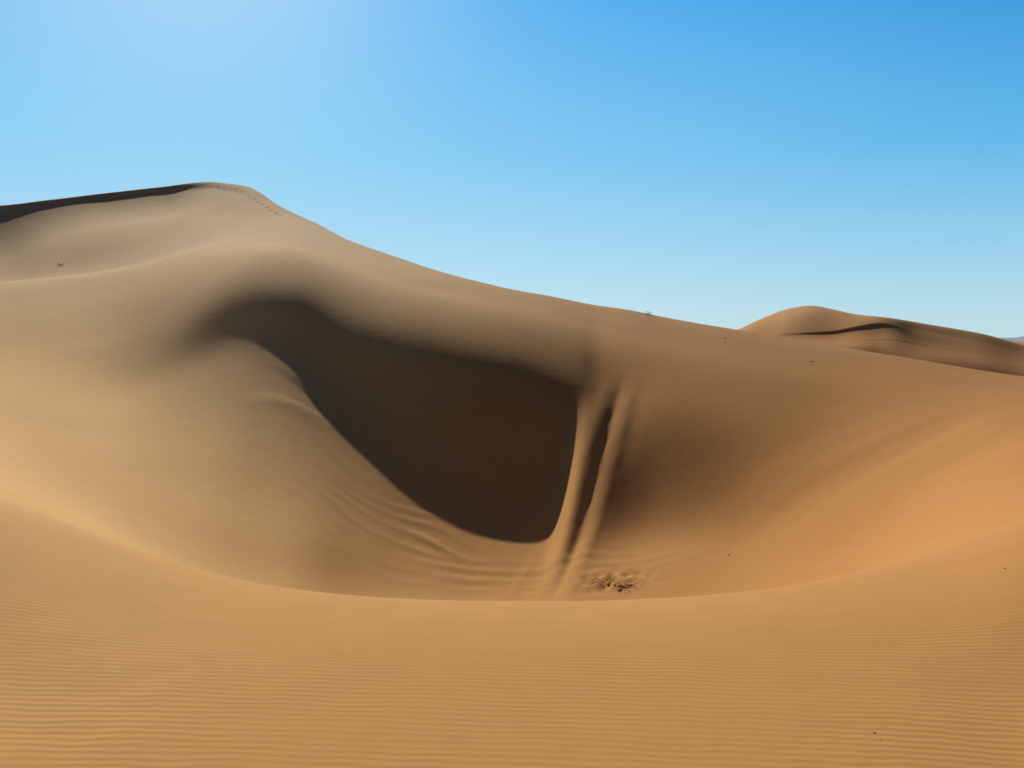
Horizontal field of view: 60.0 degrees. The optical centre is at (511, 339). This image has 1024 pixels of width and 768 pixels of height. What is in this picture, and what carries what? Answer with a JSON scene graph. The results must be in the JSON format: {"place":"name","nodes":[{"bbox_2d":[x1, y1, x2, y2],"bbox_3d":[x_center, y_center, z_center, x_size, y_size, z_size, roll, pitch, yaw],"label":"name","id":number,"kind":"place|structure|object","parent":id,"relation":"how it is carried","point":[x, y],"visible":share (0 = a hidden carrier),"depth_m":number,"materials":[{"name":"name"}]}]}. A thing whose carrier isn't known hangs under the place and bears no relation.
{"place":"outdoors","nodes":[
{"label":"outdoors","id":0,"kind":"place"},
{"bbox_2d":[0,182,1023,767],"bbox_3d":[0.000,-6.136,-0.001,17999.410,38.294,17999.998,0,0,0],"label":"ground","id":1,"kind":"structure","parent":0,"point":[280,486],"depth_m":20.96,"materials":[{"name":"brown sand"}]},
{"bbox_2d":[590,569,616,584],"bbox_3d":[2.079,5.487,20.358,0.718,0.479,0.547,0,0,0],"label":"dry brush","id":2,"kind":"object","parent":1,"relation":"on","point":[602,581],"visible":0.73,"depth_m":20.35,"materials":[{"name":"brown plant"}]},
{"bbox_2d":[612,577,641,589],"bbox_3d":[2.548,5.538,19.860,0.827,0.464,0.783,0,0,0],"label":"dry brush","id":3,"kind":"object","parent":1,"relation":"on","point":[625,583],"visible":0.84,"depth_m":19.83,"materials":[{"name":"brown plant"}]},
{"bbox_2d":[0,0,1023,337],"label":"sky","id":4,"kind":"structure","parent":0,"point":[732,164],"materials":[{"name":"blue"}]},
{"bbox_2d":[738,306,1023,375],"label":"sand dune","id":5,"kind":"structure","parent":0,"point":[917,340],"depth_m":148.11,"materials":[{"name":"brown sand"}]},
{"bbox_2d":[1000,336,1023,341],"bbox_3d":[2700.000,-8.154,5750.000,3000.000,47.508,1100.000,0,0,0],"label":"hill","id":6,"kind":"structure","parent":0,"point":[1018,339],"depth_m":5460.48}
]}

